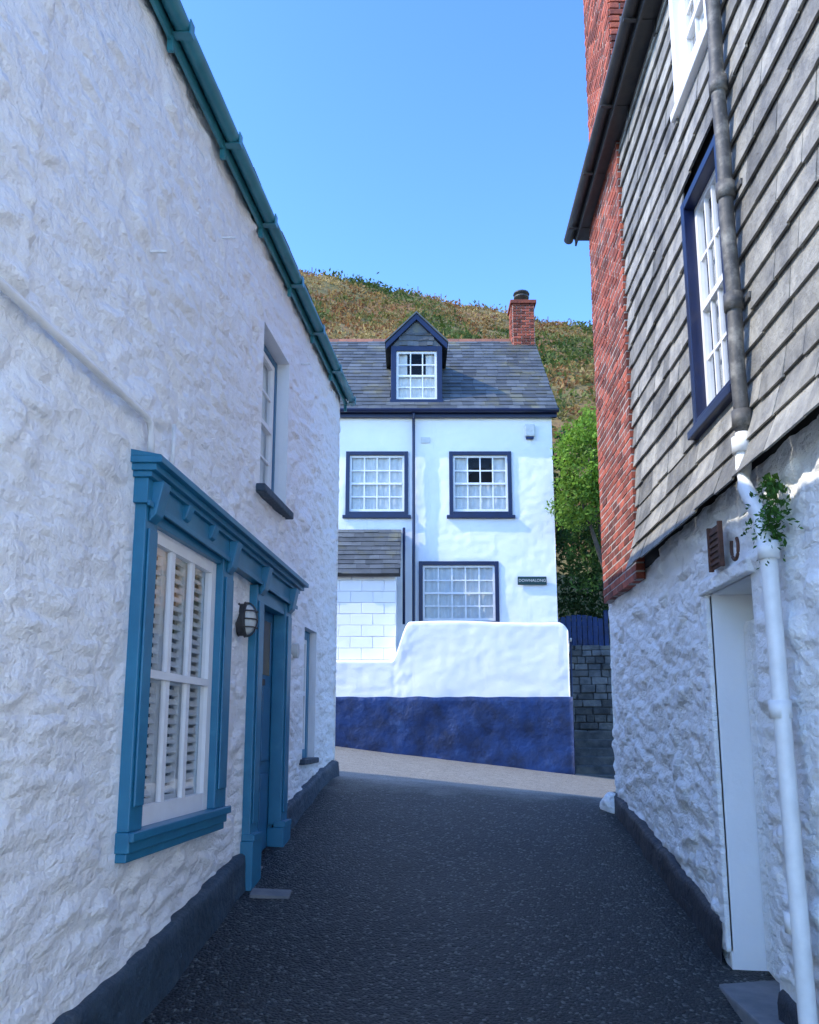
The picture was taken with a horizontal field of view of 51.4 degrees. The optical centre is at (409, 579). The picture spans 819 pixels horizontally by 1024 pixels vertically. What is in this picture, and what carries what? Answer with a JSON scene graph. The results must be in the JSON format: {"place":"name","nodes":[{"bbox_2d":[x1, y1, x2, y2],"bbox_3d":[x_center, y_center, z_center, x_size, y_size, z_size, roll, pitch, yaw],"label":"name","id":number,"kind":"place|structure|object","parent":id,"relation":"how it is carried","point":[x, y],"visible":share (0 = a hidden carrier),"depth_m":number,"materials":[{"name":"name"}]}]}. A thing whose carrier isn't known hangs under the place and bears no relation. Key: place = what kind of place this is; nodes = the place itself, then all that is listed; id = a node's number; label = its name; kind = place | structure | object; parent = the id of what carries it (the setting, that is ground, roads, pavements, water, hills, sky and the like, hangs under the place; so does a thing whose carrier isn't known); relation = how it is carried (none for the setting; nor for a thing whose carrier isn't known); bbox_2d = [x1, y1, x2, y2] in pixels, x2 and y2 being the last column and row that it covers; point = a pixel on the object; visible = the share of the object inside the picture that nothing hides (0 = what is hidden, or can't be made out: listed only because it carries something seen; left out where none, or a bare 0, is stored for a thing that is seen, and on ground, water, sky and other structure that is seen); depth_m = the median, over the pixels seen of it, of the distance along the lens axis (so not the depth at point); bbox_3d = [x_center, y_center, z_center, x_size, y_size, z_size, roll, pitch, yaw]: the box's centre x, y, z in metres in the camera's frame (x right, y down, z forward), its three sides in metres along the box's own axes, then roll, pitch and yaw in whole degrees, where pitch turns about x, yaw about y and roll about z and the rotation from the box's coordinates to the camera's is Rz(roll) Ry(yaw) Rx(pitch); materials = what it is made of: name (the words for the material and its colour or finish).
{"place":"outdoors","nodes":[
{"label":"outdoors","id":0,"kind":"place"},
{"bbox_2d":[181,0,592,326],"label":"sky","id":1,"kind":"structure","parent":0,"point":[439,147],"materials":[{"name":"blue"}]},
{"bbox_2d":[407,359,425,374],"bbox_3d":[0.160,-4.541,19.799,1.020,1.280,0.001,0,-10,0],"label":"dormer window interior","id":2,"kind":"object","parent":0,"point":[416,370],"depth_m":19.87,"materials":[{"name":"black"}]},
{"bbox_2d":[300,272,608,626],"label":"hill","id":3,"kind":"structure","parent":0,"point":[557,420],"depth_m":63.59,"materials":[{"name":"green plant"}]},
{"bbox_2d":[299,267,595,547],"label":"hillside bracken","id":4,"kind":"object","parent":3,"relation":"on","point":[571,373],"visible":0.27,"depth_m":63.31,"materials":[{"name":"green plant"}]},
{"bbox_2d":[311,268,589,325],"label":"hilltop fence","id":5,"kind":"object","parent":3,"relation":"on","point":[478,306],"visible":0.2,"depth_m":74.79,"materials":[{"name":"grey wood"}]},
{"bbox_2d":[141,746,774,1023],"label":"road","id":6,"kind":"structure","parent":0,"point":[426,890],"depth_m":5.75,"materials":[{"name":"grey asphalt"}]},
{"bbox_2d":[249,888,291,898],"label":"slab","id":7,"kind":"structure","parent":6,"relation":"on","point":[264,893],"depth_m":6.04,"materials":[{"name":"stone"}]},
{"bbox_2d":[569,638,575,773],"bbox_3d":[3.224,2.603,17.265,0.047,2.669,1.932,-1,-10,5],"label":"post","id":8,"kind":"object","parent":6,"relation":"on","point":[570,649],"visible":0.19,"depth_m":16.51,"materials":[{"name":"blue paint"}]},
{"bbox_2d":[571,627,609,644],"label":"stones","id":9,"kind":"object","parent":6,"relation":"on","point":[592,630],"depth_m":19.44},
{"bbox_2d":[599,792,614,813],"bbox_3d":[2.061,2.291,8.585,0.268,0.295,0.272,0,-10,0],"label":"corner guard stone","id":10,"kind":"object","parent":6,"relation":"on","point":[607,803],"visible":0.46,"depth_m":8.52,"materials":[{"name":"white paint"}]},
{"bbox_2d":[614,792,722,963],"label":"plinth","id":11,"kind":"structure","parent":6,"relation":"on","point":[688,896],"depth_m":6.30,"materials":[{"name":"black paint"}]},
{"bbox_2d":[719,980,783,1023],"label":"door step","id":12,"kind":"object","parent":6,"relation":"on","point":[755,1002],"depth_m":4.74,"materials":[{"name":"stone"}]},
{"bbox_2d":[777,989,797,1023],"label":"plinth","id":13,"kind":"structure","parent":6,"relation":"on","point":[787,1007],"depth_m":4.34,"materials":[{"name":"black paint"}]},
{"bbox_3d":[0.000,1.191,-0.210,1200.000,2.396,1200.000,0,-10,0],"label":"ground","id":14,"kind":"structure","parent":0,"visible":0},
{"bbox_2d":[0,0,355,1023],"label":"white cottage with shopfront","id":15,"kind":"object","parent":14,"relation":"on","point":[174,386],"visible":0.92,"depth_m":4.51,"materials":[{"name":"paint"}]},
{"bbox_2d":[144,557,176,797],"bbox_3d":[-1.629,0.583,5.035,0.128,1.700,1.220,0,-10,0],"label":"shop window interior","id":16,"kind":"structure","parent":15,"relation":"in","point":[170,687],"depth_m":5.54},
{"bbox_2d":[236,602,258,637],"bbox_3d":[-1.190,0.292,6.264,0.150,0.268,0.178,0,-10,0],"label":"bulkhead wall lamp","id":17,"kind":"object","parent":15,"relation":"attached to","point":[247,621],"visible":1,"depth_m":6.21,"materials":[{"name":"black metal"}]},
{"bbox_2d":[257,610,273,851],"bbox_3d":[-1.230,1.216,6.867,0.055,2.090,0.737,-1,-10,6],"label":"front door","id":18,"kind":"structure","parent":15,"relation":"in","point":[266,690],"depth_m":7.01,"materials":[{"name":"blue paint"}]},
{"bbox_2d":[264,344,277,491],"bbox_3d":[-1.302,-1.385,7.378,0.060,1.410,0.860,-1,-10,6],"label":"upper window frame","id":19,"kind":"structure","parent":15,"relation":"in","point":[266,351],"depth_m":7.75,"materials":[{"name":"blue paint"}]},
{"bbox_2d":[302,631,309,757],"bbox_3d":[-1.100,1.135,8.507,0.060,1.280,0.558,-1,-10,6],"label":"small window frame","id":20,"kind":"structure","parent":15,"relation":"in","point":[307,635],"depth_m":8.71,"materials":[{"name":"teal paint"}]},
{"bbox_2d":[338,577,396,659],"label":"lean to wall","id":21,"kind":"structure","parent":14,"relation":"on","point":[395,617],"depth_m":16.84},
{"bbox_2d":[336,577,395,659],"bbox_3d":[-2.690,0.943,16.701,4.857,2.140,0.043,0,-10,0],"label":"lean to blockwork","id":22,"kind":"object","parent":21,"relation":"attached to","point":[376,619],"visible":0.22,"depth_m":16.71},
{"bbox_2d":[338,530,400,576],"bbox_3d":[-2.590,-0.573,17.587,4.820,1.290,1.540,0,-10,0],"label":"lean to roof deck","id":23,"kind":"object","parent":21,"relation":"on","point":[368,575],"visible":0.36,"depth_m":16.74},
{"bbox_2d":[338,529,400,573],"bbox_3d":[-2.590,-0.609,17.569,4.816,1.260,1.545,0,-10,0],"label":"lean to slates","id":24,"kind":"object","parent":23,"relation":"on","point":[351,560],"visible":0.2,"depth_m":17.52,"materials":[{"name":"grey stone"}]},
{"bbox_2d":[338,418,557,649],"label":"front wall","id":25,"kind":"structure","parent":14,"relation":"on","point":[522,544],"depth_m":18.54,"materials":[{"name":"white paint"}]},
{"bbox_2d":[345,451,407,514],"bbox_3d":[-0.715,-2.117,18.661,1.370,1.450,0.100,0,-10,0],"label":"window frame","id":26,"kind":"object","parent":25,"relation":"attached to","point":[375,453],"visible":1,"depth_m":18.63,"materials":[{"name":"blue wood"}]},
{"bbox_2d":[349,456,403,510],"bbox_3d":[-0.715,-2.113,18.681,1.200,1.280,0.049,0,-10,0],"label":"window sash","id":27,"kind":"object","parent":26,"relation":"in","point":[364,484],"depth_m":18.66,"materials":[{"name":"white wood"}]},
{"bbox_2d":[342,515,410,518],"bbox_3d":[-0.715,-1.369,18.519,1.490,0.068,0.160,0,-10,0],"label":"window sill","id":28,"kind":"structure","parent":26,"relation":"attached to","point":[376,516],"depth_m":18.44,"materials":[{"name":"blue wood"}]},
{"bbox_2d":[351,458,401,508],"bbox_3d":[-0.715,-2.103,18.740,1.200,1.280,0.048,0,-10,0],"label":"curtain","id":29,"kind":"object","parent":26,"relation":"hanging from","point":[383,477],"visible":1,"depth_m":18.74,"materials":[{"name":"white fabric"}]},
{"bbox_2d":[402,528,404,623],"bbox_3d":[-0.120,-0.097,18.173,0.057,2.102,0.100,0,-10,0],"label":"rainwater pipe","id":30,"kind":"object","parent":25,"relation":"attached to","point":[403,613],"visible":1,"depth_m":18.11,"materials":[{"name":"blue paint"}]},
{"bbox_2d":[421,437,429,442],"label":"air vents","id":31,"kind":"object","parent":25,"relation":"attached to","point":[425,439],"visible":1,"depth_m":18.80,"materials":[{"name":"beige plastic"}]},
{"bbox_2d":[419,561,499,621],"bbox_3d":[1.060,0.281,18.238,1.720,1.380,0.100,0,-10,0],"label":"window frame","id":32,"kind":"object","parent":25,"relation":"attached to","point":[497,609],"visible":0.56,"depth_m":18.26,"materials":[{"name":"blue wood"}]},
{"bbox_2d":[425,568,492,617],"bbox_3d":[1.060,0.295,18.317,1.550,1.210,0.046,0,-10,0],"label":"curtain","id":33,"kind":"object","parent":32,"relation":"hanging from","point":[458,586],"visible":0.71,"depth_m":18.32,"materials":[{"name":"white fabric"}]},
{"bbox_2d":[423,565,495,620],"bbox_3d":[1.060,0.285,18.258,1.550,1.210,0.049,0,-10,0],"label":"window sash","id":34,"kind":"object","parent":32,"relation":"in","point":[465,592],"depth_m":18.23,"materials":[{"name":"wood"}]},
{"bbox_2d":[449,451,511,514],"bbox_3d":[1.555,-2.117,18.661,1.370,1.450,0.100,0,-10,0],"label":"window frame","id":35,"kind":"object","parent":25,"relation":"attached to","point":[482,453],"visible":1,"depth_m":18.62,"materials":[{"name":"blue wood"}]},
{"bbox_2d":[455,458,466,508],"bbox_3d":[1.117,-2.101,18.751,0.324,1.280,0.030,0,-10,0],"label":"curtain","id":36,"kind":"object","parent":35,"relation":"hanging from","point":[460,464],"visible":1,"depth_m":18.80,"materials":[{"name":"white fabric"}]},
{"bbox_2d":[453,456,507,510],"bbox_3d":[1.555,-2.113,18.681,1.200,1.280,0.049,0,-10,0],"label":"window sash","id":37,"kind":"object","parent":35,"relation":"in","point":[492,483],"depth_m":18.66,"materials":[{"name":"white wood"}]},
{"bbox_2d":[455,485,505,508],"bbox_3d":[1.555,-1.788,18.684,1.200,0.640,0.032,0,-10,0],"label":"curtain","id":38,"kind":"object","parent":35,"relation":"hanging from","point":[487,503],"visible":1,"depth_m":18.69,"materials":[{"name":"white fabric"}]},
{"bbox_2d":[493,458,504,482],"bbox_3d":[1.992,-2.099,18.760,0.324,1.280,0.028,1,-10,-3],"label":"curtain","id":39,"kind":"object","parent":35,"relation":"hanging from","point":[498,464],"visible":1,"depth_m":18.82,"materials":[{"name":"white fabric"}]},
{"bbox_2d":[447,515,514,518],"bbox_3d":[1.555,-1.369,18.519,1.490,0.068,0.160,0,-10,0],"label":"window sill","id":40,"kind":"structure","parent":25,"relation":"attached to","point":[480,516],"depth_m":18.44,"materials":[{"name":"blue wood"}]},
{"bbox_2d":[524,424,534,436],"bbox_3d":[2.660,-3.304,18.809,0.220,0.280,0.100,0,-10,0],"label":"alarm box","id":41,"kind":"object","parent":25,"relation":"attached to","point":[529,429],"visible":1,"depth_m":18.76,"materials":[{"name":"beige plastic"}]},
{"bbox_2d":[526,436,533,439],"bbox_3d":[2.660,-3.139,18.785,0.160,0.046,0.070,0,-10,0],"label":"alarm box base","id":42,"kind":"object","parent":41,"relation":"attached to","point":[529,437],"visible":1,"depth_m":18.75,"materials":[{"name":"plastic"}]},
{"bbox_2d":[518,577,546,584],"bbox_3d":[2.630,0.015,18.226,0.620,0.180,0.037,0,-10,0],"label":"house name sign","id":43,"kind":"object","parent":25,"relation":"attached to","point":[532,580],"visible":1,"depth_m":18.21,"materials":[{"name":"black plastic"}]},
{"bbox_2d":[335,696,574,774],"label":"garden wall","id":44,"kind":"structure","parent":14,"relation":"on","point":[533,733],"depth_m":15.98,"materials":[{"name":"blue paint"}]},
{"bbox_2d":[336,621,569,696],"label":"rendered wall","id":45,"kind":"structure","parent":44,"relation":"on","point":[466,659],"depth_m":16.25,"materials":[{"name":"white paint"}]},
{"bbox_2d":[545,401,608,626],"bbox_3d":[4.939,-0.143,20.157,4.250,9.090,6.323,0,-10,0],"label":"green shrub","id":46,"kind":"object","parent":14,"relation":"on","point":[571,517],"visible":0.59,"depth_m":18.28,"materials":[{"name":"green plant"}]},
{"bbox_2d":[569,648,612,730],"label":"stone wall","id":47,"kind":"structure","parent":14,"relation":"on","point":[590,692],"depth_m":18.75,"materials":[{"name":"grey stone"}]},
{"bbox_2d":[558,610,608,645],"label":"blue garden gate","id":48,"kind":"structure","parent":47,"relation":"on","point":[592,637],"depth_m":19.07,"materials":[{"name":"paint"}]},
{"bbox_2d":[569,645,612,730],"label":"stones","id":49,"kind":"object","parent":47,"relation":"attached to","point":[594,678],"visible":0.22,"depth_m":18.73,"materials":[{"name":"grey stone"}]},
{"bbox_2d":[574,731,614,778],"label":"stone steps","id":50,"kind":"structure","parent":14,"relation":"on","point":[594,753],"depth_m":17.68,"materials":[{"name":"grey stone"}]},
{"bbox_2d":[609,604,615,774],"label":"gable wall","id":51,"kind":"structure","parent":14,"relation":"on","point":[611,673],"depth_m":8.85,"materials":[{"name":"white paint"}]},
{"bbox_2d":[608,414,818,1023],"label":"ground floor wall","id":52,"kind":"structure","parent":14,"relation":"on","point":[661,764],"depth_m":5.76,"materials":[{"name":"white paint"}]},
{"bbox_2d":[706,521,724,571],"bbox_3d":[1.884,-0.204,5.235,0.030,0.280,0.221,0,-10,2],"label":"wall vent grille","id":53,"kind":"object","parent":52,"relation":"attached to","point":[715,549],"depth_m":5.21,"materials":[{"name":"metal"}]},
{"bbox_2d":[698,553,755,951],"bbox_3d":[1.956,1.066,5.082,0.070,2.366,0.942,0,-10,2],"label":"door frame","id":54,"kind":"structure","parent":52,"relation":"attached to","point":[739,569],"depth_m":5.41,"materials":[{"name":"white paint"}]},
{"bbox_2d":[730,537,739,560],"bbox_3d":[1.846,-0.171,4.823,0.020,0.131,0.130,0,-10,2],"label":"horseshoe","id":55,"kind":"object","parent":52,"relation":"attached to","point":[735,558],"visible":1,"depth_m":4.79,"materials":[{"name":"metal"}]},
{"bbox_2d":[710,574,766,970],"bbox_3d":[2.111,1.263,5.032,0.305,2.500,0.750,0,-10,0],"label":"reveal","id":56,"kind":"object","parent":52,"relation":"attached to","point":[731,606],"visible":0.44,"depth_m":5.41,"materials":[{"name":"white paint"}]},
{"bbox_2d":[743,619,779,982],"bbox_3d":[2.203,1.293,5.027,0.055,2.200,0.752,0,-10,2],"label":"plank door","id":57,"kind":"structure","parent":56,"relation":"attached to","point":[762,818],"depth_m":5.28,"materials":[{"name":"white paint"}]},
{"bbox_2d":[741,472,802,581],"bbox_3d":[1.817,-0.297,4.328,0.197,0.556,0.510,0,-10,0],"label":"wall fern","id":58,"kind":"object","parent":52,"relation":"attached to","point":[773,487],"depth_m":4.32,"materials":[{"name":"green plant"}]},
{"bbox_3d":[5.121,1.392,5.014,5.942,3.800,7.340,0,-10,0],"label":"house body","id":59,"kind":"object","parent":14,"relation":"on","visible":0},
{"bbox_2d":[624,0,818,567],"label":"wall","id":60,"kind":"structure","parent":59,"relation":"on","point":[652,556],"depth_m":5.86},
{"bbox_2d":[585,0,620,127],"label":"brick chimney","id":61,"kind":"object","parent":60,"relation":"on","point":[602,43],"visible":0.11,"depth_m":9.10,"materials":[{"name":"red brick"}]},
{"bbox_2d":[583,0,611,139],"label":"chimney bricks","id":62,"kind":"object","parent":61,"relation":"attached to","point":[595,25],"visible":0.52,"depth_m":9.32,"materials":[{"name":"red brick"}]},
{"bbox_2d":[609,0,624,54],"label":"chimney bricks","id":63,"kind":"object","parent":61,"relation":"attached to","point":[615,11],"visible":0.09,"depth_m":8.61,"materials":[{"name":"red brick"}]},
{"bbox_2d":[574,0,640,240],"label":"roof deck","id":64,"kind":"structure","parent":60,"relation":"on","point":[609,113],"depth_m":7.85,"materials":[{"name":"black wood"}]},
{"bbox_2d":[575,0,646,245],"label":"fascia board","id":65,"kind":"object","parent":64,"relation":"attached to","point":[623,73],"visible":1,"depth_m":7.72,"materials":[{"name":"black metal"}]},
{"bbox_2d":[564,0,639,243],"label":"gutter","id":66,"kind":"object","parent":65,"relation":"attached to","point":[630,8],"visible":0.98,"depth_m":7.82,"materials":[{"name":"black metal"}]},
{"bbox_2d":[569,18,658,228],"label":"gutter brackets","id":67,"kind":"object","parent":64,"relation":"attached to","point":[634,20],"visible":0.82,"depth_m":7.69,"materials":[{"name":"black metal"}]},
{"bbox_2d":[578,0,662,240],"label":"soffit","id":68,"kind":"structure","parent":64,"relation":"attached to","point":[644,35],"depth_m":7.59,"materials":[{"name":"black metal"}]},
{"bbox_2d":[590,142,643,602],"bbox_3d":[2.044,-2.000,8.527,0.067,4.300,1.487,0,-10,2],"label":"brick pier mortar","id":69,"kind":"object","parent":60,"relation":"attached to","point":[608,601],"visible":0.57,"depth_m":8.30,"materials":[{"name":"red brick"}]},
{"bbox_2d":[589,141,645,603],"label":"brick pier","id":70,"kind":"structure","parent":60,"relation":"attached to","point":[597,262],"depth_m":8.36,"materials":[{"name":"red brick"}]},
{"bbox_2d":[668,0,705,101],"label":"attic window frame","id":71,"kind":"object","parent":60,"relation":"attached to","point":[677,40],"visible":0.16,"depth_m":6.21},
{"bbox_2d":[670,20,707,122],"bbox_3d":[1.984,-3.460,5.799,0.199,0.068,0.900,0,-10,0],"label":"attic window sill","id":72,"kind":"structure","parent":71,"relation":"attached to","point":[692,72],"depth_m":5.79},
{"bbox_2d":[682,0,704,69],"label":"attic window sash","id":73,"kind":"object","parent":71,"relation":"in","point":[691,26],"visible":0.42,"depth_m":6.12,"materials":[{"name":"white wood"}]},
{"bbox_2d":[699,10,703,27],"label":"curtain","id":74,"kind":"object","parent":71,"relation":"hanging from","point":[701,19],"depth_m":6.13,"materials":[{"name":"white fabric"}]},
{"bbox_2d":[680,135,730,424],"bbox_3d":[1.984,-1.908,5.535,0.156,1.680,0.800,0,-10,0],"label":"sash window frame","id":75,"kind":"object","parent":60,"relation":"attached to","point":[700,181],"visible":0.27,"depth_m":5.84,"materials":[{"name":"blue wood"}]},
{"bbox_2d":[694,169,727,405],"bbox_3d":[2.019,-1.908,5.535,0.049,1.550,0.672,0,-10,2],"label":"sash window","id":76,"kind":"structure","parent":75,"relation":"in","point":[707,303],"depth_m":5.72,"materials":[{"name":"white wood"}]},
{"bbox_2d":[687,384,731,439],"bbox_3d":[1.974,-1.050,5.384,0.190,0.058,0.846,0,-10,2],"label":"window sill","id":77,"kind":"structure","parent":60,"relation":"attached to","point":[712,413],"depth_m":5.34,"materials":[{"name":"blue paint"}]},
{"bbox_2d":[619,0,818,569],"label":"hung slates","id":78,"kind":"object","parent":60,"relation":"attached to","point":[772,99],"visible":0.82,"depth_m":4.98,"materials":[{"name":"grey stone"}]},
{"bbox_2d":[710,200,728,387],"bbox_3d":[2.099,-1.865,5.777,0.026,1.550,0.182,-1,-10,6],"label":"curtain","id":79,"kind":"object","parent":60,"relation":"hanging from","point":[722,294],"visible":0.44,"depth_m":5.75,"materials":[{"name":"white fabric"}]},
{"bbox_2d":[705,0,817,1023],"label":"drainpipe","id":80,"kind":"object","parent":60,"relation":"attached to","point":[796,915],"visible":0.89,"depth_m":4.29,"materials":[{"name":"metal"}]},
{"bbox_3d":[-0.445,0.828,21.340,7.110,8.180,5.680,0,-10,0],"label":"house body","id":81,"kind":"object","parent":14,"relation":"on","visible":0},
{"bbox_2d":[468,458,491,482],"bbox_3d":[1.555,-2.070,18.927,1.300,1.380,0.001,0,-10,0],"label":"window interior","id":82,"kind":"object","parent":81,"relation":"attached to","point":[473,464],"depth_m":19.00,"materials":[{"name":"black glass"}]},
{"bbox_3d":[-0.425,-0.687,21.445,7.150,11.200,6.000,0,-10,0],"label":"gable","id":83,"kind":"object","parent":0,"visible":0},
{"bbox_2d":[343,344,550,407],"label":"roof deck","id":84,"kind":"structure","parent":83,"relation":"on","point":[447,383],"depth_m":20.00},
{"bbox_2d":[385,311,447,368],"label":"dormer roof","id":85,"kind":"structure","parent":84,"relation":"on","point":[388,355],"depth_m":19.79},
{"bbox_2d":[399,354,406,374],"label":"curtain","id":86,"kind":"object","parent":85,"relation":"hanging from","point":[402,360],"visible":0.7,"depth_m":19.44,"materials":[{"name":"white fabric"}]},
{"bbox_2d":[390,346,442,401],"bbox_3d":[0.160,-4.639,19.299,1.200,1.400,0.200,0,-10,0],"label":"dormer frame","id":87,"kind":"object","parent":85,"relation":"attached to","point":[395,349],"visible":0.77,"depth_m":19.28,"materials":[{"name":"blue wood"}]},
{"bbox_2d":[396,352,436,398],"bbox_3d":[0.160,-4.628,19.307,0.920,1.180,0.049,0,-10,0],"label":"dormer window sash","id":88,"kind":"object","parent":87,"relation":"in","point":[410,376],"visible":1,"depth_m":19.31,"materials":[{"name":"white wood"}]},
{"bbox_2d":[393,320,439,345],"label":"dormer gable","id":89,"kind":"structure","parent":87,"relation":"on","point":[416,327],"depth_m":19.45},
{"bbox_2d":[399,333,433,345],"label":"dormer gable slates","id":90,"kind":"object","parent":89,"relation":"attached to","point":[428,338],"visible":1,"depth_m":19.40,"materials":[{"name":"grey stone"}]},
{"bbox_2d":[386,314,446,348],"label":"dormer bargeboards","id":91,"kind":"object","parent":85,"relation":"attached to","point":[409,323],"visible":1,"depth_m":19.37,"materials":[{"name":"blue wood"}]},
{"bbox_2d":[398,378,434,397],"bbox_3d":[0.160,-4.327,19.315,0.920,0.590,0.031,0,-10,0],"label":"curtain","id":92,"kind":"object","parent":85,"relation":"hanging from","point":[405,392],"visible":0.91,"depth_m":19.32,"materials":[{"name":"white fabric"}]},
{"bbox_2d":[426,354,434,397],"bbox_3d":[0.496,-4.614,19.382,0.248,1.180,0.023,1,-10,-4],"label":"curtain","id":93,"kind":"object","parent":85,"relation":"hanging from","point":[430,370],"visible":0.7,"depth_m":19.42,"materials":[{"name":"white fabric"}]},
{"bbox_2d":[329,339,510,341],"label":"ridge tiles","id":94,"kind":"object","parent":84,"relation":"on","point":[379,340],"visible":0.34,"depth_m":22.36,"materials":[{"name":"tile"}]},
{"bbox_2d":[330,341,557,407],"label":"roof slates","id":95,"kind":"object","parent":84,"relation":"on","point":[524,382],"visible":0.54,"depth_m":20.33,"materials":[{"name":"grey stone"}]},
{"bbox_2d":[340,413,556,417],"bbox_3d":[-0.395,-3.673,18.849,7.310,0.140,0.090,0,-10,0],"label":"fascia board","id":96,"kind":"object","parent":84,"relation":"attached to","point":[449,415],"visible":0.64,"depth_m":18.80,"materials":[{"name":"blue paint"}]},
{"bbox_2d":[412,412,414,621],"bbox_3d":[0.090,-0.593,18.240,0.070,6.302,0.170,0,-10,0],"label":"rainwater pipe","id":97,"kind":"object","parent":96,"relation":"attached to","point":[413,516],"visible":0.78,"depth_m":18.40,"materials":[{"name":"blue paint"}]},
{"bbox_2d":[340,408,558,412],"bbox_3d":[-0.405,-3.729,18.732,7.390,0.070,0.140,0,-10,0],"label":"gutter","id":98,"kind":"object","parent":84,"relation":"attached to","point":[453,410],"visible":0.61,"depth_m":18.68,"materials":[{"name":"blue paint"}]},
{"bbox_2d":[512,305,534,344],"bbox_3d":[2.980,-6.388,22.453,0.570,1.580,0.595,0,-10,0],"label":"chimney","id":99,"kind":"object","parent":84,"relation":"on","point":[521,327],"visible":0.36,"depth_m":22.17,"materials":[{"name":"red brick"}]},
{"bbox_2d":[509,304,512,343],"bbox_3d":[2.688,-6.448,22.461,0.046,1.502,0.557,0,-10,0],"label":"chimney stack","id":100,"kind":"object","parent":99,"relation":"attached to","point":[510,327],"visible":0.6,"depth_m":22.32,"materials":[{"name":"red brick"}]},
{"bbox_2d":[507,300,535,315],"bbox_3d":[2.980,-7.236,22.600,0.680,0.100,0.720,0,-10,0],"label":"chimney cap","id":101,"kind":"object","parent":99,"relation":"on","point":[529,302],"visible":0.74,"depth_m":22.25,"materials":[{"name":"red brick"}]},
{"bbox_2d":[514,293,528,299],"bbox_3d":[2.980,-7.403,22.629,0.390,0.280,0.400,0,-10,0],"label":"chimney pot","id":102,"kind":"object","parent":101,"relation":"on","point":[521,296],"visible":0.51,"depth_m":22.52,"materials":[{"name":"black ceramic"}]},
{"bbox_2d":[513,289,528,296],"bbox_3d":[2.980,-7.625,22.668,0.429,0.050,0.440,0,-10,0],"label":"chimney cowl","id":103,"kind":"object","parent":102,"relation":"on","point":[521,291],"visible":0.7,"depth_m":22.54,"materials":[{"name":"black metal"}]},
{"bbox_2d":[513,304,534,344],"bbox_3d":[2.980,-6.500,22.164,0.556,1.502,0.045,0,-10,0],"label":"chimney stack","id":104,"kind":"object","parent":99,"relation":"attached to","point":[519,317],"visible":0.83,"depth_m":22.18,"materials":[{"name":"red brick"}]}
]}

